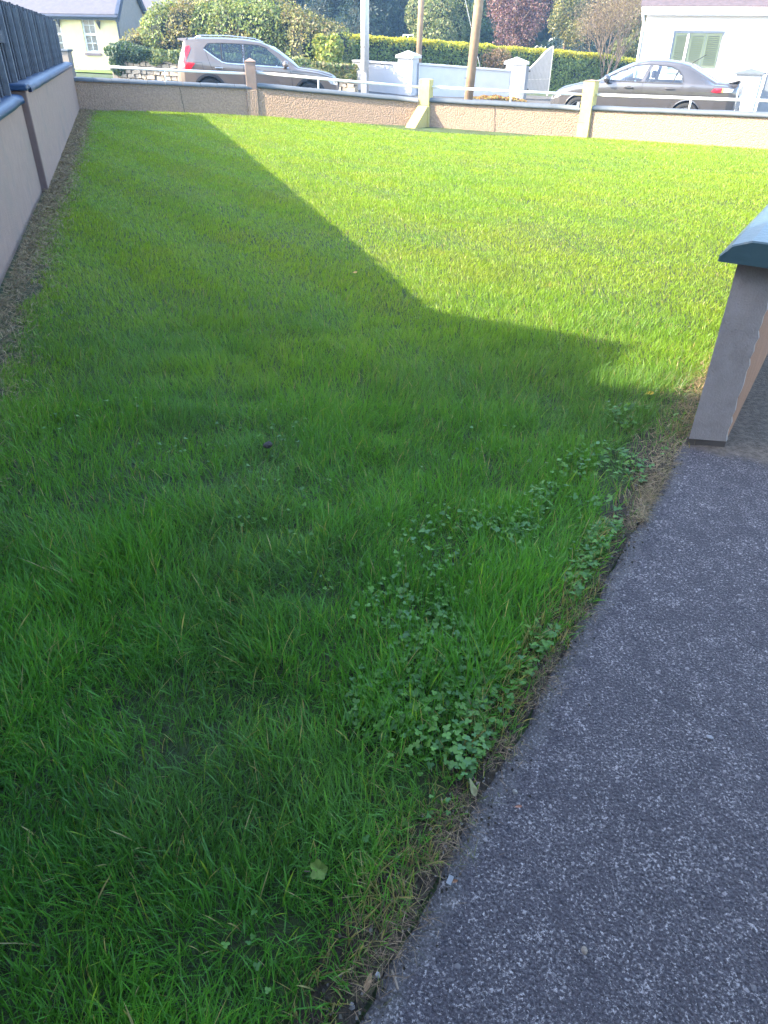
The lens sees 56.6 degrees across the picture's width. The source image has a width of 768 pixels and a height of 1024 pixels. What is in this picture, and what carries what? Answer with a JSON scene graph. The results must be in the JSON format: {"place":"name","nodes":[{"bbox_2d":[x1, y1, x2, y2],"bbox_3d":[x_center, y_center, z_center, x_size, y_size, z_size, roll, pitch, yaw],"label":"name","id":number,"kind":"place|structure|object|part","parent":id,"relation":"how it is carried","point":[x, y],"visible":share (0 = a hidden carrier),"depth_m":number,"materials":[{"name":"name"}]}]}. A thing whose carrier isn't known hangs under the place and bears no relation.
{"place":"outdoors","nodes":[
{"label":"outdoors","id":0,"kind":"place"},
{"bbox_2d":[0,108,103,741],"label":"dry grass","id":1,"kind":"structure","parent":0,"point":[68,154],"depth_m":6.21,"materials":[{"name":"brown plant"}]},
{"bbox_2d":[119,0,355,63],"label":"wild hedge","id":2,"kind":"object","parent":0,"point":[289,30],"visible":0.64,"depth_m":25.65,"materials":[{"name":"green plant"}]},
{"bbox_2d":[0,580,578,823],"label":"grass","id":3,"kind":"structure","parent":0,"point":[28,645],"depth_m":1.91,"materials":[{"name":"green plant"}]},
{"bbox_2d":[0,480,637,639],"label":"grass","id":4,"kind":"structure","parent":0,"point":[94,562],"depth_m":2.40,"materials":[{"name":"green plant"}]},
{"bbox_2d":[0,388,697,513],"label":"grass","id":5,"kind":"structure","parent":0,"point":[306,434],"depth_m":3.11,"materials":[{"name":"green plant"}]},
{"bbox_2d":[0,303,721,410],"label":"grass","id":6,"kind":"structure","parent":0,"point":[481,358],"depth_m":4.00,"materials":[{"name":"green plant"}]},
{"bbox_2d":[17,240,736,322],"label":"grass","id":7,"kind":"structure","parent":0,"point":[325,273],"depth_m":5.36,"materials":[{"name":"green plant"}]},
{"bbox_2d":[0,111,767,1023],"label":"lawn","id":8,"kind":"structure","parent":0,"point":[184,751],"depth_m":2.87,"materials":[{"name":"green plant"}]},
{"bbox_2d":[0,761,474,1023],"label":"grass","id":9,"kind":"structure","parent":8,"relation":"on","point":[134,840],"depth_m":1.48,"materials":[{"name":"green plant"}]},
{"bbox_2d":[304,859,327,878],"bbox_3d":[-0.142,0.744,1.481,0.055,0.009,0.041,-19,71,13],"label":"fallen leaf","id":10,"kind":"object","parent":9,"relation":"on","point":[317,864],"visible":0.98,"depth_m":1.48,"materials":[{"name":"green plant"}]},
{"bbox_2d":[263,441,271,448],"bbox_3d":[-0.494,-0.284,3.030,0.037,0.031,0.049,17,37,22],"label":"soil clod","id":11,"kind":"object","parent":8,"relation":"on","point":[267,444],"visible":1,"depth_m":3.02,"materials":[{"name":"soil"}]},
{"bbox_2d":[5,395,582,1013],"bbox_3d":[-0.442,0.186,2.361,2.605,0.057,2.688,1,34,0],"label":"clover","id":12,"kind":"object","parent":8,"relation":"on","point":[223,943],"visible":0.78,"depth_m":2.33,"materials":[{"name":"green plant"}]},
{"bbox_2d":[78,123,767,173],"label":"grass","id":13,"kind":"structure","parent":8,"relation":"on","point":[598,155],"depth_m":12.83,"materials":[{"name":"green plant"}]},
{"bbox_2d":[344,480,623,781],"bbox_3d":[0.308,0.217,2.331,0.639,0.066,1.458,19,38,25],"label":"clover","id":14,"kind":"object","parent":8,"relation":"on","point":[468,762],"visible":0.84,"depth_m":1.97,"materials":[{"name":"green plant"}]},
{"bbox_2d":[296,430,684,1023],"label":"soil margin","id":15,"kind":"object","parent":8,"relation":"on","point":[327,996],"visible":0.41,"depth_m":1.60,"materials":[{"name":"soil"}]},
{"bbox_2d":[361,973,371,996],"bbox_3d":[-0.032,0.889,1.340,0.011,0.008,0.043,25,49,4],"label":"fallen leaf","id":16,"kind":"object","parent":15,"relation":"on","point":[367,985],"visible":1,"depth_m":1.34,"materials":[{"name":"brown plant"}]},
{"bbox_2d":[469,778,477,802],"bbox_3d":[0.211,0.653,1.677,0.016,0.010,0.060,6,42,-23],"label":"fallen leaf","id":17,"kind":"object","parent":15,"relation":"on","point":[473,789],"visible":1,"depth_m":1.68,"materials":[{"name":"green plant"}]},
{"bbox_2d":[293,453,682,1023],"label":"soil crumbs","id":18,"kind":"object","parent":15,"relation":"on","point":[351,1007],"visible":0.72,"depth_m":1.69,"materials":[{"name":"brown soil"}]},
{"bbox_2d":[550,401,685,515],"bbox_3d":[1.011,-0.272,3.077,0.369,0.066,1.020,19,38,25],"label":"clover","id":19,"kind":"object","parent":8,"relation":"on","point":[575,496],"visible":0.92,"depth_m":2.99,"materials":[{"name":"green plant"}]},
{"bbox_2d":[607,337,715,525],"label":"dry grass","id":20,"kind":"structure","parent":8,"relation":"on","point":[646,507],"depth_m":3.13,"materials":[{"name":"brown plant"}]},
{"bbox_2d":[30,191,762,256],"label":"grass","id":21,"kind":"structure","parent":0,"point":[425,205],"depth_m":7.24,"materials":[{"name":"green plant"}]},
{"bbox_2d":[60,150,767,209],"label":"grass","id":22,"kind":"structure","parent":0,"point":[709,183],"depth_m":9.67,"materials":[{"name":"green plant"}]},
{"bbox_2d":[76,70,767,152],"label":"ground","id":23,"kind":"structure","parent":0,"point":[110,75],"depth_m":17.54,"materials":[{"name":"green plant"}]},
{"bbox_2d":[0,62,79,285],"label":"boundary wall","id":24,"kind":"structure","parent":23,"relation":"on","point":[39,112],"depth_m":7.81,"materials":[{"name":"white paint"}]},
{"bbox_2d":[0,0,62,101],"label":"slatted fence","id":25,"kind":"object","parent":24,"relation":"on","point":[29,43],"visible":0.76,"depth_m":9.63,"materials":[{"name":"grey wood"}]},
{"bbox_2d":[61,49,75,76],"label":"gate pier","id":26,"kind":"structure","parent":23,"relation":"on","point":[67,55],"depth_m":27.44,"materials":[{"name":"white paint"}]},
{"bbox_2d":[75,70,112,73],"bbox_3d":[-14.002,-19.282,31.252,9.500,0.121,2.000,1,34,0],"label":"grass strip","id":27,"kind":"object","parent":23,"relation":"on","point":[98,71],"depth_m":31.19,"materials":[{"name":"green plant"}]},
{"bbox_2d":[3,0,148,69],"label":"cottage","id":28,"kind":"structure","parent":27,"relation":"on","point":[84,37],"depth_m":32.65,"materials":[{"name":"white paint"}]},
{"bbox_2d":[53,19,64,48],"bbox_3d":[-15.059,-21.992,32.776,0.599,1.438,0.146,-1,34,-2],"label":"window","id":29,"kind":"structure","parent":28,"relation":"in","point":[59,32],"depth_m":32.82,"materials":[{"name":"white plastic"}]},
{"bbox_2d":[81,20,101,55],"bbox_3d":[-13.494,-21.967,32.861,0.766,1.538,0.503,1,34,0],"label":"window","id":30,"kind":"structure","parent":28,"relation":"in","point":[88,26],"depth_m":32.94,"materials":[{"name":"white plastic"}]},
{"bbox_2d":[142,0,205,12],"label":"outbuilding","id":31,"kind":"structure","parent":23,"relation":"on","point":[147,3],"depth_m":44.39,"materials":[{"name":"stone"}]},
{"bbox_2d":[116,53,358,91],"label":"stone wall","id":32,"kind":"structure","parent":23,"relation":"on","point":[173,76],"depth_m":26.08,"materials":[{"name":"grey stone"}]},
{"bbox_2d":[103,40,358,79],"bbox_3d":[-5.525,-16.263,25.718,9.375,1.242,1.005,4,34,5],"label":"ivy","id":33,"kind":"object","parent":32,"relation":"attached to","point":[120,52],"visible":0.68,"depth_m":25.61,"materials":[{"name":"green plant"}]},
{"bbox_2d":[275,0,311,8],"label":"conifer","id":34,"kind":"object","parent":23,"relation":"on","point":[300,1],"visible":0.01,"depth_m":50.26,"materials":[{"name":"green plant"}]},
{"bbox_2d":[295,0,348,27],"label":"conifer","id":35,"kind":"object","parent":23,"relation":"on","point":[327,8],"visible":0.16,"depth_m":47.43,"materials":[{"name":"green plant"}]},
{"bbox_2d":[311,33,344,63],"bbox_3d":[-1.992,-16.035,25.708,1.276,2.116,0.928,1,34,0],"label":"laurel bush","id":36,"kind":"object","parent":23,"relation":"on","point":[331,49],"visible":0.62,"depth_m":25.20,"materials":[{"name":"green plant"}]},
{"bbox_2d":[360,0,368,92],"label":"lamp post","id":37,"kind":"object","parent":23,"relation":"on","point":[364,46],"visible":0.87,"depth_m":18.67,"materials":[{"name":"metal"}]},
{"bbox_2d":[363,73,366,92],"bbox_3d":[-0.520,-11.454,19.164,0.100,0.600,0.032,1,34,0],"label":"door panel","id":38,"kind":"structure","parent":37,"relation":"in","point":[364,74],"depth_m":19.13,"materials":[{"name":"metal"}]},
{"bbox_2d":[330,0,403,37],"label":"conifer","id":39,"kind":"object","parent":23,"relation":"on","point":[381,12],"visible":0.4,"depth_m":45.80,"materials":[{"name":"green plant"}]},
{"bbox_2d":[386,0,413,38],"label":"conifer","id":40,"kind":"object","parent":23,"relation":"on","point":[404,26],"visible":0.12,"depth_m":48.82,"materials":[{"name":"green plant"}]},
{"bbox_2d":[74,58,767,156],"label":"front wall","id":41,"kind":"structure","parent":23,"relation":"on","point":[592,119],"depth_m":17.30,"materials":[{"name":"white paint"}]},
{"bbox_2d":[75,64,244,80],"bbox_3d":[-5.271,-10.470,16.995,3.886,0.364,0.087,-7,34,-12],"label":"metal railing","id":42,"kind":"object","parent":41,"relation":"on","point":[157,69],"visible":1,"depth_m":16.94,"materials":[{"name":"white metal"}]},
{"bbox_2d":[256,71,418,88],"bbox_3d":[-1.131,-10.606,17.550,3.982,0.389,0.090,0,34,-2],"label":"metal railing","id":43,"kind":"object","parent":41,"relation":"on","point":[336,80],"visible":1,"depth_m":17.52,"materials":[{"name":"white metal"}]},
{"bbox_2d":[432,86,581,101],"bbox_3d":[2.917,-10.147,17.353,3.699,0.336,0.088,8,34,11],"label":"metal railing","id":44,"kind":"object","parent":41,"relation":"on","point":[508,91],"visible":1,"depth_m":17.28,"materials":[{"name":"white metal"}]},
{"bbox_2d":[596,93,767,108],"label":"metal railing","id":45,"kind":"object","parent":41,"relation":"on","point":[686,98],"visible":1,"depth_m":16.02,"materials":[{"name":"white metal"}]},
{"bbox_2d":[250,0,617,48],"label":"wood","id":46,"kind":"object","parent":23,"relation":"on","point":[542,37],"visible":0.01,"depth_m":50.20,"materials":[{"name":"green plant"}]},
{"bbox_2d":[404,0,472,41],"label":"broadleaf tree","id":47,"kind":"object","parent":23,"relation":"on","point":[445,20],"visible":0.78,"depth_m":36.88,"materials":[{"name":"green plant"}]},
{"bbox_2d":[344,33,602,91],"bbox_3d":[4.021,-20.382,32.434,13.251,2.334,1.289,-11,35,-17],"label":"clipped hedge","id":48,"kind":"object","parent":23,"relation":"on","point":[569,67],"visible":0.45,"depth_m":31.83,"materials":[{"name":"green plant"}]},
{"bbox_2d":[464,0,483,99],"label":"utility pole","id":49,"kind":"object","parent":23,"relation":"on","point":[474,42],"visible":0.86,"depth_m":18.86,"materials":[{"name":"brown wood"}]},
{"bbox_2d":[461,0,505,45],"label":"broadleaf tree","id":50,"kind":"object","parent":23,"relation":"on","point":[487,33],"visible":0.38,"depth_m":39.80,"materials":[{"name":"green plant"}]},
{"bbox_2d":[477,47,511,68],"bbox_3d":[4.929,-20.011,32.331,1.694,1.864,1.233,21,39,28],"label":"russet shrub","id":51,"kind":"object","parent":23,"relation":"on","point":[495,59],"visible":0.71,"depth_m":31.96,"materials":[{"name":"brown plant"}]},
{"bbox_2d":[485,0,554,47],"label":"plum tree","id":52,"kind":"object","parent":23,"relation":"on","point":[517,13],"visible":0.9,"depth_m":33.47,"materials":[{"name":"purple plant"}]},
{"bbox_2d":[523,66,530,98],"bbox_3d":[5.683,-16.946,28.405,0.170,1.420,0.100,1,34,0],"label":"gate post","id":53,"kind":"object","parent":23,"relation":"on","point":[526,80],"visible":0.88,"depth_m":28.25,"materials":[{"name":"white metal"}]},
{"bbox_2d":[526,46,553,95],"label":"driveway gate","id":54,"kind":"structure","parent":53,"relation":"attached to","point":[539,74],"depth_m":28.70,"materials":[{"name":"white metal"}]},
{"bbox_2d":[546,0,589,49],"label":"autumn tree","id":55,"kind":"object","parent":23,"relation":"on","point":[560,18],"visible":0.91,"depth_m":39.91,"materials":[{"name":"green plant"}]},
{"bbox_2d":[568,0,646,78],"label":"bare tree","id":56,"kind":"object","parent":23,"relation":"on","point":[626,6],"visible":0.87,"depth_m":32.81,"materials":[{"name":"brown plant"}]},
{"bbox_2d":[603,1,620,51],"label":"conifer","id":57,"kind":"object","parent":23,"relation":"on","point":[614,30],"depth_m":49.38,"materials":[{"name":"green plant"}]},
{"bbox_2d":[595,52,638,77],"bbox_3d":[13.158,-22.956,37.138,1.184,1.723,8.828,29,43,35],"label":"clipped hedge","id":58,"kind":"object","parent":23,"relation":"on","point":[623,61],"visible":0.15,"depth_m":35.01,"materials":[{"name":"green plant"}]},
{"bbox_2d":[609,2,646,58],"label":"broadleaf tree","id":59,"kind":"object","parent":23,"relation":"on","point":[632,50],"visible":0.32,"depth_m":40.95,"materials":[{"name":"green plant"}]},
{"bbox_2d":[633,0,767,111],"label":"bungalow","id":60,"kind":"object","parent":23,"relation":"on","point":[728,38],"visible":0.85,"depth_m":24.04,"materials":[{"name":"white paint"}]},
{"bbox_2d":[664,31,724,73],"bbox_3d":[10.697,-15.819,24.519,1.747,1.211,0.495,10,35,14],"label":"window","id":61,"kind":"structure","parent":60,"relation":"in","point":[669,70],"depth_m":24.46,"materials":[{"name":"white plastic"}]},
{"bbox_2d":[734,68,765,111],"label":"white pier","id":62,"kind":"structure","parent":23,"relation":"on","point":[752,82],"depth_m":21.94,"materials":[{"name":"white paint"}]},
{"bbox_2d":[756,72,767,111],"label":"solid gate","id":63,"kind":"structure","parent":62,"relation":"attached to","point":[762,106],"depth_m":22.82,"materials":[{"name":"white metal"}]},
{"bbox_2d":[416,0,479,65],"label":"utility pole","id":64,"kind":"object","parent":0,"point":[420,26],"visible":0.43,"depth_m":30.12,"materials":[{"name":"brown wood"}]},
{"bbox_2d":[358,90,551,103],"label":"road","id":65,"kind":"structure","parent":0,"point":[539,99],"depth_m":27.68,"materials":[{"name":"grey asphalt"}]},
{"bbox_2d":[177,34,338,89],"bbox_3d":[-3.530,-12.447,20.193,4.460,1.704,2.296,-3,34,-9],"label":"parked car","id":66,"kind":"object","parent":65,"relation":"on","point":[196,53],"visible":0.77,"depth_m":19.34,"materials":[{"name":"silver metal"}]},
{"bbox_2d":[352,50,528,98],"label":"white wall","id":67,"kind":"structure","parent":65,"relation":"on","point":[407,68],"depth_m":27.69,"materials":[{"name":"white paint"}]},
{"bbox_2d":[473,94,526,101],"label":"leaf litter","id":68,"kind":"object","parent":65,"relation":"on","point":[493,97],"visible":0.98,"depth_m":27.46,"materials":[{"name":"brown plant"}]},
{"bbox_2d":[550,55,746,110],"bbox_3d":[6.832,-11.059,18.689,4.722,1.654,2.244,18,37,23],"label":"parked car","id":69,"kind":"object","parent":65,"relation":"on","point":[696,80],"visible":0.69,"depth_m":17.84,"materials":[{"name":"grey paint"}]},
{"bbox_3d":[6.160,-11.139,18.059,1.039,0.350,0.254,18,37,23],"label":"side window","id":70,"kind":"part","parent":69,"relation":"part of","materials":[{"name":"white glass"}]},
{"bbox_3d":[8.135,-11.012,17.876,0.713,0.355,1.346,18,37,23],"label":"rear window","id":71,"kind":"part","parent":69,"relation":"part of","materials":[{"name":"white glass"}]},
{"bbox_2d":[297,465,681,1023],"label":"dry grass","id":72,"kind":"structure","parent":0,"point":[456,825],"depth_m":1.59,"materials":[{"name":"beige plant"}]},
{"bbox_2d":[360,354,767,1023],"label":"path","id":73,"kind":"structure","parent":0,"point":[628,840],"depth_m":1.65,"materials":[{"name":"grey asphalt"}]},
{"bbox_2d":[391,970,398,989],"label":"twig","id":74,"kind":"object","parent":73,"relation":"on","point":[395,981],"visible":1,"depth_m":1.34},
{"bbox_2d":[446,874,453,885],"bbox_3d":[0.139,0.777,1.502,0.011,0.007,0.020,20,44,18],"label":"stone chip","id":75,"kind":"object","parent":73,"relation":"on","point":[449,880],"visible":1,"depth_m":1.50,"materials":[{"name":"stone"}]},
{"bbox_2d":[581,946,587,954],"bbox_3d":[0.393,0.860,1.397,0.013,0.012,0.015,2,34,2],"label":"pebble","id":76,"kind":"object","parent":73,"relation":"on","point":[584,950],"visible":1,"depth_m":1.39,"materials":[{"name":"stone"}]},
{"bbox_2d":[540,0,616,54],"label":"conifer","id":77,"kind":"object","parent":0,"point":[593,48],"visible":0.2,"depth_m":46.41,"materials":[{"name":"green plant"}]},
{"bbox_2d":[685,205,767,446],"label":"boundary wall","id":78,"kind":"structure","parent":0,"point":[740,353],"depth_m":2.93,"materials":[{"name":"beige concrete"}]}
]}

